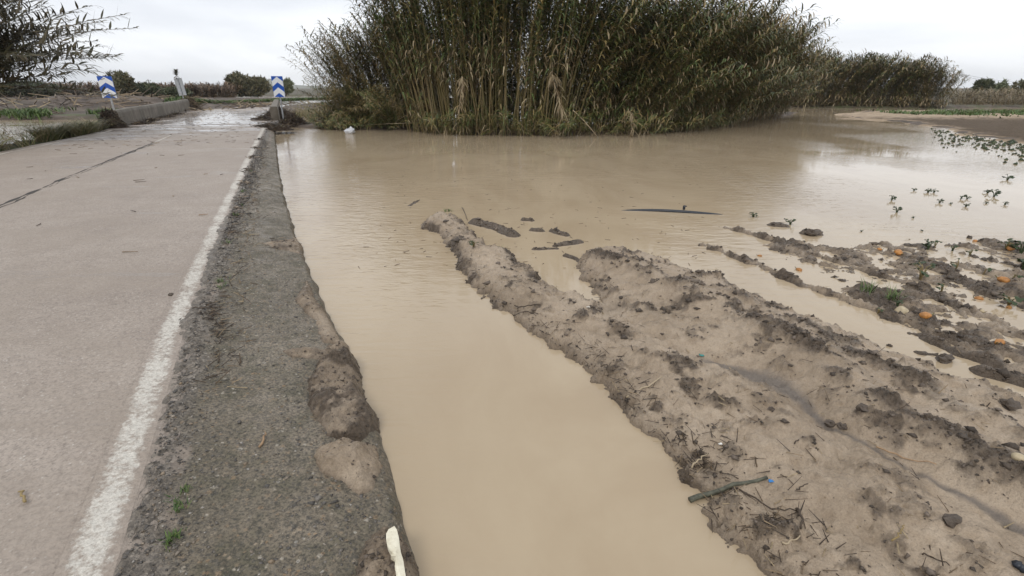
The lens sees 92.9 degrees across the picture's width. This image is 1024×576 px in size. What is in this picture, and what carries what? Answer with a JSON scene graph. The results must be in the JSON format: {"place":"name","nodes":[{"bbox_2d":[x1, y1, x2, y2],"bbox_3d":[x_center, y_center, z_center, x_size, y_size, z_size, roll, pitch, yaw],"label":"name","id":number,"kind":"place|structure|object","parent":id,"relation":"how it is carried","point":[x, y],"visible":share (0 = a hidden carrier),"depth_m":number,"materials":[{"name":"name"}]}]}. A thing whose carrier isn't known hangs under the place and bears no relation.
{"place":"outdoors","nodes":[
{"label":"outdoors","id":0,"kind":"place"},
{"bbox_2d":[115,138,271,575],"bbox_3d":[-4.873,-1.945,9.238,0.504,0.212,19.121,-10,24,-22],"label":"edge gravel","id":1,"kind":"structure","parent":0,"point":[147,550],"depth_m":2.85,"materials":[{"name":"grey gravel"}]},
{"bbox_2d":[94,79,325,87],"bbox_3d":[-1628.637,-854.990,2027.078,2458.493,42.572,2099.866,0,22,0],"label":"hills","id":2,"kind":"structure","parent":0,"point":[298,86],"depth_m":2109.14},
{"bbox_2d":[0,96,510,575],"bbox_3d":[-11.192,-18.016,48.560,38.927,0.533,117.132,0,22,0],"label":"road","id":3,"kind":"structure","parent":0,"point":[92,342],"depth_m":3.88,"materials":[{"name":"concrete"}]},
{"bbox_2d":[18,490,26,502],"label":"dead leaf","id":4,"kind":"object","parent":3,"relation":"on","point":[24,500],"visible":1,"depth_m":2.09,"materials":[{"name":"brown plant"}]},
{"bbox_2d":[95,106,129,129],"bbox_3d":[-17.617,-7.412,21.297,1.399,1.076,1.658,0,22,0],"label":"debris heap","id":5,"kind":"object","parent":3,"relation":"on","point":[105,114],"visible":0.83,"depth_m":21.11,"materials":[{"name":"brown plant"}]},
{"bbox_2d":[129,120,152,124],"bbox_3d":[-17.662,-7.883,23.240,0.937,0.378,1.648,0,22,0],"label":"debris heap","id":6,"kind":"object","parent":3,"relation":"on","point":[140,122],"visible":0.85,"depth_m":23.07,"materials":[{"name":"brown plant"}]},
{"bbox_2d":[29,110,265,251],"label":"road litter","id":7,"kind":"object","parent":3,"relation":"on","point":[174,140],"visible":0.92,"depth_m":18.10,"materials":[{"name":"plant"}]},
{"bbox_2d":[110,99,189,124],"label":"bridge parapet","id":8,"kind":"structure","parent":3,"relation":"on","point":[138,113],"depth_m":27.15,"materials":[{"name":"concrete"}]},
{"bbox_2d":[141,116,160,121],"bbox_3d":[-18.733,-8.755,25.387,0.824,0.424,1.548,0,22,0],"label":"debris heap","id":9,"kind":"object","parent":3,"relation":"on","point":[152,119],"visible":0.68,"depth_m":25.22,"materials":[{"name":"brown plant"}]},
{"bbox_2d":[180,95,203,109],"bbox_3d":[-25.376,-14.449,38.273,2.362,1.694,2.248,11,25,24],"label":"debris heap","id":10,"kind":"object","parent":3,"relation":"on","point":[194,103],"visible":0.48,"depth_m":38.15,"materials":[{"name":"plant"}]},
{"bbox_2d":[249,113,272,119],"bbox_3d":[-13.618,-9.276,26.532,1.632,0.568,1.366,0,22,0],"label":"debris heap","id":11,"kind":"object","parent":3,"relation":"on","point":[262,117],"visible":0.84,"depth_m":26.39,"materials":[{"name":"brown plant"}]},
{"bbox_2d":[251,122,293,130],"bbox_3d":[-11.020,-7.391,22.192,2.192,0.489,1.795,-14,26,-30],"label":"debris heap","id":12,"kind":"object","parent":3,"relation":"on","point":[275,127],"visible":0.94,"depth_m":22.04,"materials":[{"name":"brown plant"}]},
{"bbox_2d":[258,106,295,118],"bbox_3d":[-14.587,-10.886,30.464,2.314,1.043,2.853,0,22,0],"label":"debris heap","id":13,"kind":"object","parent":3,"relation":"on","point":[285,111],"visible":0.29,"depth_m":30.25,"materials":[{"name":"brown plant"}]},
{"bbox_2d":[113,129,414,575],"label":"concrete verge","id":14,"kind":"structure","parent":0,"point":[256,509],"depth_m":2.56,"materials":[{"name":"grey concrete"}]},
{"bbox_2d":[154,529,180,559],"bbox_3d":[-1.374,1.018,1.928,0.087,0.035,0.155,0,22,0],"label":"verge weed","id":15,"kind":"object","parent":14,"relation":"on","point":[173,534],"visible":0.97,"depth_m":1.97,"materials":[{"name":"green plant"}]},
{"bbox_2d":[163,527,186,549],"bbox_3d":[-1.372,1.004,1.962,0.096,0.034,0.104,0,22,0],"label":"verge weed","id":16,"kind":"object","parent":14,"relation":"on","point":[177,535],"visible":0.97,"depth_m":1.97,"materials":[{"name":"green plant"}]},
{"bbox_2d":[163,497,192,512],"bbox_3d":[-1.442,0.935,2.115,0.116,0.036,0.095,-21,30,-41],"label":"verge weed","id":17,"kind":"object","parent":14,"relation":"on","point":[176,505],"visible":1,"depth_m":2.11,"materials":[{"name":"green plant"}]},
{"bbox_2d":[164,484,192,502],"bbox_3d":[-1.493,0.918,2.166,0.100,0.036,0.132,0,22,0],"label":"verge weed","id":18,"kind":"object","parent":14,"relation":"on","point":[181,488],"visible":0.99,"depth_m":2.19,"materials":[{"name":"green plant"}]},
{"bbox_2d":[197,302,215,320],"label":"twig bunch","id":19,"kind":"object","parent":14,"relation":"on","point":[201,312],"visible":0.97,"depth_m":3.88,"materials":[{"name":"brown wood"}]},
{"bbox_2d":[203,300,229,319],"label":"twig bunch","id":20,"kind":"object","parent":14,"relation":"on","point":[215,313],"visible":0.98,"depth_m":3.91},
{"bbox_2d":[208,320,232,353],"bbox_3d":[-2.146,0.348,3.578,0.162,0.052,0.560,-12,25,-28],"label":"twig bunch","id":21,"kind":"object","parent":14,"relation":"on","point":[217,324],"visible":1,"depth_m":3.65,"materials":[{"name":"brown wood"}]},
{"bbox_2d":[195,130,280,391],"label":"verge litter","id":22,"kind":"object","parent":14,"relation":"on","point":[234,300],"visible":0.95,"depth_m":4.16,"materials":[{"name":"plant"}]},
{"bbox_2d":[262,237,303,253],"bbox_3d":[-2.816,-0.536,6.494,0.539,0.445,1.242,0,22,0],"label":"mud deposit","id":23,"kind":"object","parent":14,"relation":"on","point":[293,244],"visible":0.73,"depth_m":6.02,"materials":[{"name":"soil"}]},
{"bbox_2d":[171,191,401,575],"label":"verge pebbles","id":24,"kind":"object","parent":14,"relation":"on","point":[317,498],"visible":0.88,"depth_m":2.43,"materials":[{"name":"stone"}]},
{"bbox_2d":[283,340,349,359],"bbox_3d":[-1.412,0.539,3.759,0.302,0.352,0.616,14,26,30],"label":"mud deposit","id":25,"kind":"object","parent":14,"relation":"on","point":[316,353],"visible":0.83,"depth_m":3.55,"materials":[{"name":"soil"}]},
{"bbox_2d":[295,281,339,343],"bbox_3d":[-1.792,0.210,4.380,0.248,0.192,1.603,-13,26,-29],"label":"mud deposit","id":26,"kind":"object","parent":14,"relation":"on","point":[309,304],"visible":0.96,"depth_m":4.24,"materials":[{"name":"soil"}]},
{"bbox_2d":[307,346,379,441],"bbox_3d":[-1.118,0.759,3.271,0.476,0.503,1.211,-8,24,-20],"label":"mud deposit","id":27,"kind":"object","parent":14,"relation":"on","point":[339,405],"visible":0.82,"depth_m":2.95,"materials":[{"name":"soil"}]},
{"bbox_2d":[314,437,382,494],"bbox_3d":[-0.864,0.913,2.536,0.388,0.191,0.411,0,22,0],"label":"mud deposit","id":28,"kind":"object","parent":14,"relation":"on","point":[356,466],"visible":1,"depth_m":2.48,"materials":[{"name":"soil"}]},
{"bbox_2d":[356,526,419,575],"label":"mud deposit","id":29,"kind":"object","parent":14,"relation":"on","point":[374,559],"visible":0.79,"depth_m":2.02,"materials":[{"name":"soil"}]},
{"bbox_2d":[386,526,405,575],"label":"broken board","id":30,"kind":"object","parent":29,"relation":"on","point":[393,543],"visible":1,"depth_m":1.98,"materials":[{"name":"beige wood"}]},
{"bbox_2d":[0,96,1023,575],"bbox_3d":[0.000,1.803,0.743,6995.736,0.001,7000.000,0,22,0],"label":"flood water","id":31,"kind":"structure","parent":0,"point":[510,444],"depth_m":5.83,"materials":[{"name":"brown liquid"}]},
{"bbox_2d":[223,71,251,96],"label":"shrub","id":32,"kind":"object","parent":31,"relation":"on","point":[237,78],"visible":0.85,"depth_m":94.75,"materials":[{"name":"green plant"}]},
{"bbox_2d":[242,73,272,96],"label":"shrub","id":33,"kind":"object","parent":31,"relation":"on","point":[259,86],"visible":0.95,"depth_m":96.47,"materials":[{"name":"green plant"}]},
{"bbox_2d":[344,126,354,133],"bbox_3d":[-7.476,-7.238,22.362,0.541,0.384,0.319,0,22,0],"label":"plastic bag","id":34,"kind":"object","parent":31,"relation":"on","point":[350,130],"visible":0.93,"depth_m":22.28,"materials":[{"name":"white plastic"}]},
{"bbox_2d":[345,0,630,135],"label":"reed clump","id":35,"kind":"object","parent":31,"relation":"on","point":[485,59],"visible":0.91,"depth_m":21.11,"materials":[{"name":"plant"}]},
{"bbox_2d":[454,77,470,117],"bbox_3d":[-2.061,-7.779,20.012,0.888,1.734,0.903,-13,26,-29],"label":"dead cane top","id":36,"kind":"object","parent":35,"relation":"attached to","point":[462,83],"visible":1,"depth_m":19.93,"materials":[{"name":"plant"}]},
{"bbox_2d":[545,71,572,128],"bbox_3d":[1.973,-7.653,19.902,1.239,2.281,1.900,-15,27,-32],"label":"dead cane top","id":37,"kind":"object","parent":35,"relation":"attached to","point":[551,80],"visible":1,"depth_m":19.75,"materials":[{"name":"beige plant"}]},
{"bbox_2d":[311,138,778,266],"bbox_3d":[1.589,-3.245,12.983,20.473,0.008,15.838,0,22,0],"label":"floating straw","id":38,"kind":"object","parent":31,"relation":"on","point":[550,217],"visible":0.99,"depth_m":8.62,"materials":[{"name":"beige plant"}]},
{"bbox_2d":[625,111,638,136],"bbox_3d":[5.143,-6.854,20.650,0.649,1.280,0.976,0,22,0],"label":"dead cane top","id":39,"kind":"object","parent":31,"relation":"in","point":[631,117],"visible":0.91,"depth_m":20.56,"materials":[{"name":"beige plant"}]},
{"bbox_2d":[623,205,722,214],"bbox_3d":[2.703,-1.315,8.248,1.731,0.180,0.130,4,23,10],"label":"irrigation pipe","id":40,"kind":"object","parent":31,"relation":"on","point":[675,211],"visible":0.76,"depth_m":8.22,"materials":[{"name":"black plastic"}]},
{"bbox_2d":[544,0,852,134],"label":"reed clump","id":41,"kind":"object","parent":31,"relation":"on","point":[681,52],"visible":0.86,"depth_m":22.11,"materials":[{"name":"plant"}]},
{"bbox_2d":[935,353,954,363],"bbox_3d":[3.337,0.550,3.756,0.159,0.094,0.117,0,22,0],"label":"clod","id":42,"kind":"object","parent":31,"relation":"on","point":[944,358],"visible":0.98,"depth_m":3.72,"materials":[{"name":"soil"}]},
{"bbox_2d":[930,128,1023,164],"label":"drowned sprigs","id":43,"kind":"object","parent":31,"relation":"on","point":[993,142],"visible":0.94,"depth_m":18.24,"materials":[{"name":"green plant"}]},
{"bbox_2d":[0,88,1023,150],"bbox_3d":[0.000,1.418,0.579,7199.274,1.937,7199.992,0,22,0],"label":"ground","id":44,"kind":"structure","parent":0,"point":[79,112],"depth_m":40.07,"materials":[{"name":"soil"}]},
{"bbox_2d":[0,77,62,98],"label":"shrub","id":45,"kind":"object","parent":44,"relation":"on","point":[23,92],"visible":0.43,"depth_m":79.16,"materials":[{"name":"green plant"}]},
{"bbox_2d":[0,105,110,119],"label":"green bank growth","id":46,"kind":"object","parent":44,"relation":"on","point":[20,113],"visible":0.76,"depth_m":32.21,"materials":[{"name":"green plant"}]},
{"bbox_2d":[0,118,123,150],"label":"tall verge grass","id":47,"kind":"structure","parent":44,"relation":"on","point":[81,129],"depth_m":17.72,"materials":[{"name":"green plant"}]},
{"bbox_2d":[0,0,138,100],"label":"reed clump","id":48,"kind":"object","parent":44,"relation":"on","point":[22,52],"visible":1,"depth_m":15.84,"materials":[{"name":"plant"}]},
{"bbox_2d":[96,76,117,109],"bbox_3d":[-20.942,-9.697,25.442,0.700,2.536,0.103,-2,22,-6],"label":"directional sign","id":49,"kind":"object","parent":44,"relation":"on","point":[106,82],"visible":0.88,"depth_m":25.12,"materials":[{"name":"metal"}]},
{"bbox_2d":[98,69,135,94],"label":"shrub","id":50,"kind":"object","parent":44,"relation":"on","point":[121,79],"visible":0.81,"depth_m":73.50,"materials":[{"name":"green plant"}]},
{"bbox_2d":[0,80,241,97],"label":"rust reed bed","id":51,"kind":"object","parent":44,"relation":"on","point":[207,90],"visible":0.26,"depth_m":92.45,"materials":[{"name":"plant"}]},
{"bbox_2d":[133,81,166,96],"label":"shrub","id":52,"kind":"object","parent":44,"relation":"on","point":[142,87],"visible":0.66,"depth_m":76.15,"materials":[{"name":"green plant"}]},
{"bbox_2d":[0,86,303,113],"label":"bank litter","id":53,"kind":"object","parent":44,"relation":"on","point":[247,104],"visible":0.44,"depth_m":41.13,"materials":[{"name":"plant"}]},
{"bbox_2d":[159,85,192,96],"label":"shrub","id":54,"kind":"object","parent":44,"relation":"on","point":[172,91],"visible":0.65,"depth_m":84.31,"materials":[{"name":"green plant"}]},
{"bbox_2d":[174,78,186,98],"bbox_3d":[-26.125,-15.293,38.595,0.660,2.496,0.087,-2,22,9],"label":"road sign","id":55,"kind":"object","parent":44,"relation":"on","point":[180,86],"visible":0.86,"depth_m":38.38,"materials":[{"name":"metal"}]},
{"bbox_2d":[162,96,355,103],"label":"green roadside growth","id":56,"kind":"object","parent":44,"relation":"on","point":[167,99],"visible":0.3,"depth_m":56.20,"materials":[{"name":"green plant"}]},
{"bbox_2d":[270,99,279,120],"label":"bridge parapet","id":57,"kind":"structure","parent":44,"relation":"on","point":[274,111],"depth_m":26.44,"materials":[{"name":"concrete"}]},
{"bbox_2d":[270,77,294,96],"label":"shrub","id":58,"kind":"object","parent":44,"relation":"on","point":[288,83],"visible":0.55,"depth_m":101.75,"materials":[{"name":"green plant"}]},
{"bbox_2d":[277,112,311,127],"bbox_3d":[-11.934,-9.087,26.359,2.184,1.001,2.748,0,22,0],"label":"debris heap","id":59,"kind":"object","parent":44,"relation":"on","point":[294,119],"visible":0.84,"depth_m":25.97,"materials":[{"name":"brown plant"}]},
{"bbox_2d":[271,76,284,118],"bbox_3d":[-12.272,-9.788,25.848,0.570,2.694,0.084,0,22,-3],"label":"directional sign","id":60,"kind":"object","parent":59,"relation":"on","point":[278,87],"visible":0.96,"depth_m":25.52,"materials":[{"name":"metal"}]},
{"bbox_2d":[282,103,331,120],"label":"dry grass","id":61,"kind":"structure","parent":44,"relation":"on","point":[308,113],"depth_m":31.31,"materials":[{"name":"plant"}]},
{"bbox_2d":[289,107,325,118],"bbox_3d":[-11.850,-12.449,34.296,7.402,0.602,7.798,0,22,0],"label":"green ditch growth","id":62,"kind":"object","parent":44,"relation":"on","point":[301,113],"visible":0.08,"depth_m":32.24,"materials":[{"name":"green plant"}]},
{"bbox_2d":[297,90,425,130],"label":"matted reeds","id":63,"kind":"object","parent":44,"relation":"on","point":[332,121],"visible":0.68,"depth_m":24.36,"materials":[{"name":"plant"}]},
{"bbox_2d":[277,0,451,128],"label":"reed clump","id":64,"kind":"object","parent":44,"relation":"on","point":[353,81],"visible":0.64,"depth_m":24.10,"materials":[{"name":"plant"}]},
{"bbox_2d":[404,102,755,136],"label":"reed undergrowth","id":65,"kind":"object","parent":44,"relation":"on","point":[682,124],"visible":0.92,"depth_m":21.42,"materials":[{"name":"plant"}]},
{"bbox_2d":[785,47,845,107],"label":"reed clump","id":66,"kind":"object","parent":44,"relation":"on","point":[811,96],"visible":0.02,"depth_m":50.44,"materials":[{"name":"plant"}]},
{"bbox_2d":[795,49,951,107],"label":"reed clump","id":67,"kind":"object","parent":44,"relation":"on","point":[858,76],"visible":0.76,"depth_m":49.98,"materials":[{"name":"plant"}]},
{"bbox_2d":[834,110,1023,143],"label":"mud shoal","id":68,"kind":"structure","parent":44,"relation":"on","point":[1002,126],"depth_m":28.86,"materials":[{"name":"brown soil"}]},
{"bbox_2d":[855,108,1023,117],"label":"green shoal growth","id":69,"kind":"object","parent":68,"relation":"on","point":[969,112],"visible":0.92,"depth_m":37.64,"materials":[{"name":"green plant"}]},
{"bbox_2d":[892,57,969,107],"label":"reed clump","id":70,"kind":"object","parent":44,"relation":"on","point":[927,90],"visible":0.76,"depth_m":48.80,"materials":[{"name":"plant"}]},
{"bbox_2d":[969,78,995,96],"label":"shrub","id":71,"kind":"object","parent":44,"relation":"on","point":[983,82],"visible":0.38,"depth_m":64.31,"materials":[{"name":"green plant"}]},
{"bbox_2d":[946,86,1023,104],"bbox_3d":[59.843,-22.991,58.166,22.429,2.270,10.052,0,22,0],"label":"tan reed bed","id":72,"kind":"object","parent":44,"relation":"on","point":[1011,92],"visible":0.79,"depth_m":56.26,"materials":[{"name":"plant"}]},
{"bbox_2d":[996,78,1011,95],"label":"young tree","id":73,"kind":"object","parent":44,"relation":"on","point":[1003,83],"visible":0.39,"depth_m":71.66,"materials":[{"name":"green plant"}]},
{"bbox_2d":[1008,78,1023,90],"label":"shrub","id":74,"kind":"object","parent":44,"relation":"on","point":[1016,84],"visible":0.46,"depth_m":66.42,"materials":[{"name":"green plant"}]},
{"bbox_2d":[0,0,1023,87],"label":"sky","id":75,"kind":"structure","parent":0,"point":[205,40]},
{"bbox_2d":[408,200,1023,575],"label":"mud field","id":76,"kind":"structure","parent":0,"point":[837,476],"depth_m":3.12,"materials":[{"name":"brown soil"}]},
{"bbox_2d":[574,335,632,367],"bbox_3d":[0.683,0.473,3.742,0.458,0.106,0.446,12,25,27],"label":"twig bunch","id":77,"kind":"object","parent":76,"relation":"on","point":[599,352],"visible":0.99,"depth_m":3.71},
{"bbox_2d":[610,377,677,407],"bbox_3d":[0.866,0.695,3.204,0.384,0.123,0.346,0,22,0],"label":"twig bunch","id":78,"kind":"object","parent":76,"relation":"on","point":[631,387],"visible":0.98,"depth_m":3.21,"materials":[{"name":"brown wood"}]},
{"bbox_2d":[645,420,738,466],"bbox_3d":[1.026,0.871,2.790,0.437,0.123,0.365,0,22,0],"label":"twig bunch","id":79,"kind":"object","parent":76,"relation":"on","point":[683,444],"visible":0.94,"depth_m":2.79,"materials":[{"name":"brown wood"}]},
{"bbox_2d":[679,445,745,520],"bbox_3d":[1.044,0.976,2.489,0.330,0.136,0.429,0,22,0],"label":"twig bunch","id":80,"kind":"object","parent":76,"relation":"on","point":[711,472],"visible":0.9,"depth_m":2.60,"materials":[{"name":"brown wood"}]},
{"bbox_2d":[667,425,762,492],"bbox_3d":[1.125,0.885,2.704,0.508,0.156,0.406,15,27,32],"label":"twig bunch","id":81,"kind":"object","parent":76,"relation":"on","point":[703,466],"visible":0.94,"depth_m":2.70,"materials":[{"name":"brown wood"}]},
{"bbox_2d":[421,212,1023,575],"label":"soil crumbs","id":82,"kind":"object","parent":76,"relation":"on","point":[1004,373],"visible":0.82,"depth_m":3.61,"materials":[{"name":"brown soil"}]},
{"bbox_2d":[688,476,767,502],"bbox_3d":[1.105,1.025,2.494,0.418,0.108,0.042,-4,23,-9],"label":"branch","id":83,"kind":"object","parent":76,"relation":"on","point":[695,497],"visible":0.97,"depth_m":2.49,"materials":[{"name":"brown plant"}]},
{"bbox_2d":[433,215,1023,575],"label":"straw litter","id":84,"kind":"object","parent":76,"relation":"on","point":[820,543],"visible":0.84,"depth_m":2.64,"materials":[{"name":"brown plant"}]},
{"bbox_2d":[696,487,780,533],"bbox_3d":[1.068,1.048,2.330,0.358,0.144,0.288,-18,28,-37],"label":"twig bunch","id":85,"kind":"object","parent":76,"relation":"on","point":[744,527],"visible":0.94,"depth_m":2.33,"materials":[{"name":"brown wood"}]},
{"bbox_2d":[736,487,796,511],"bbox_3d":[1.226,1.036,2.357,0.275,0.038,0.054,17,28,36],"label":"stick","id":86,"kind":"object","parent":76,"relation":"on","point":[742,491],"visible":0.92,"depth_m":2.35,"materials":[{"name":"brown wood"}]},
{"bbox_2d":[738,476,824,575],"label":"twig bunch","id":87,"kind":"object","parent":76,"relation":"on","point":[782,519],"visible":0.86,"depth_m":2.20,"materials":[{"name":"brown wood"}]},
{"bbox_2d":[733,488,856,561],"bbox_3d":[1.284,1.054,2.241,0.365,0.113,0.446,0,22,0],"label":"twig bunch","id":88,"kind":"object","parent":76,"relation":"on","point":[791,514],"visible":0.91,"depth_m":2.23,"materials":[{"name":"brown wood"}]},
{"bbox_2d":[795,507,803,528],"bbox_3d":[1.319,1.050,2.230,0.024,0.053,0.150,9,24,21],"label":"stick","id":89,"kind":"object","parent":76,"relation":"on","point":[800,515],"visible":0.99,"depth_m":2.20,"materials":[{"name":"brown wood"}]},
{"bbox_2d":[804,229,820,235],"bbox_3d":[4.281,-0.791,6.926,0.195,0.119,0.167,0,22,0],"label":"clod","id":90,"kind":"object","parent":76,"relation":"on","point":[811,232],"visible":1,"depth_m":6.89,"materials":[{"name":"soil"}]},
{"bbox_2d":[824,419,835,427],"bbox_3d":[1.897,0.812,2.909,0.067,0.042,0.052,0,22,0],"label":"clod","id":91,"kind":"object","parent":76,"relation":"on","point":[829,423],"visible":1,"depth_m":2.90,"materials":[{"name":"soil"}]},
{"bbox_2d":[836,422,847,429],"bbox_3d":[1.939,0.815,2.855,0.053,0.043,0.047,0,22,0],"label":"clod","id":92,"kind":"object","parent":76,"relation":"on","point":[840,425],"visible":1,"depth_m":2.85,"materials":[{"name":"soil"}]},
{"bbox_2d":[855,403,868,411],"bbox_3d":[2.074,0.708,2.867,0.065,0.046,0.067,-15,27,-33],"label":"clod","id":93,"kind":"object","parent":76,"relation":"on","point":[861,407],"visible":1,"depth_m":2.86,"materials":[{"name":"soil"}]},
{"bbox_2d":[860,276,878,294],"bbox_3d":[3.545,-0.029,4.821,0.240,0.142,0.244,19,29,38],"label":"grass tuft","id":94,"kind":"object","parent":76,"relation":"on","point":[870,290],"visible":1,"depth_m":4.84,"materials":[{"name":"green plant"}]},
{"bbox_2d":[879,282,909,300],"bbox_3d":[3.709,0.041,4.761,0.337,0.142,0.264,-9,24,-21],"label":"grass tuft","id":95,"kind":"object","parent":76,"relation":"on","point":[892,296],"visible":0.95,"depth_m":4.76,"materials":[{"name":"green plant"}]},
{"bbox_2d":[894,305,908,313],"bbox_3d":[3.651,0.213,4.563,0.109,0.101,0.191,17,28,35],"label":"squash","id":96,"kind":"object","parent":76,"relation":"on","point":[902,309],"visible":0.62,"depth_m":4.51,"materials":[{"name":"food"}]},
{"bbox_2d":[876,446,935,463],"bbox_3d":[2.105,0.898,2.605,0.256,0.036,0.020,17,28,35],"label":"stick","id":97,"kind":"object","parent":76,"relation":"on","point":[903,457],"visible":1,"depth_m":2.61,"materials":[{"name":"brown wood"}]},
{"bbox_2d":[908,261,936,279],"bbox_3d":[4.459,-0.174,5.326,0.308,0.231,0.229,-16,27,-34],"label":"crop plant","id":98,"kind":"object","parent":76,"relation":"on","point":[922,273],"visible":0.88,"depth_m":5.31,"materials":[{"name":"green plant"}]},
{"bbox_2d":[919,312,933,318],"bbox_3d":[3.721,0.246,4.364,0.126,0.064,0.071,0,22,0],"label":"squash","id":99,"kind":"object","parent":76,"relation":"on","point":[926,315],"visible":1,"depth_m":4.34,"materials":[{"name":"food"}]},
{"bbox_2d":[921,239,939,249],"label":"crop plant","id":100,"kind":"object","parent":76,"relation":"on","point":[927,244],"visible":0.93,"depth_m":6.29,"materials":[{"name":"green plant"}]},
{"bbox_2d":[942,513,961,527],"bbox_3d":[1.956,1.032,2.161,0.084,0.055,0.060,0,22,0],"label":"clod","id":101,"kind":"object","parent":76,"relation":"on","point":[952,520],"visible":1,"depth_m":2.15,"materials":[{"name":"soil"}]},
{"bbox_2d":[995,275,1009,282],"bbox_3d":[5.227,-0.093,5.191,0.078,0.071,0.138,-5,23,-12],"label":"squash","id":102,"kind":"object","parent":76,"relation":"on","point":[1003,279],"visible":0.96,"depth_m":5.15,"materials":[{"name":"food"}]},
{"bbox_2d":[997,238,1019,248],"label":"crop plant","id":103,"kind":"object","parent":76,"relation":"on","point":[1009,243],"visible":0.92,"depth_m":6.31,"materials":[{"name":"green plant"}]},
{"bbox_2d":[997,294,1023,305],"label":"crop plant","id":104,"kind":"object","parent":76,"relation":"on","point":[1010,302],"visible":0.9,"depth_m":4.63,"materials":[{"name":"green plant"}]},
{"bbox_2d":[999,397,1022,410],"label":"clod","id":105,"kind":"object","parent":76,"relation":"on","point":[1010,404],"visible":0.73,"depth_m":2.98,"materials":[{"name":"soil"}]},
{"bbox_2d":[1009,240,1023,253],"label":"crop plant","id":106,"kind":"object","parent":76,"relation":"on","point":[1020,248],"visible":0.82,"depth_m":6.14,"materials":[{"name":"green plant"}]},
{"bbox_2d":[1011,560,1023,572],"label":"stone","id":107,"kind":"object","parent":76,"relation":"on","point":[1017,565],"visible":1,"depth_m":1.96,"materials":[{"name":"grey stone"}]},
{"bbox_2d":[1011,452,1023,460],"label":"squash","id":108,"kind":"object","parent":76,"relation":"on","point":[1015,456],"visible":0.91,"depth_m":2.41,"materials":[{"name":"food"}]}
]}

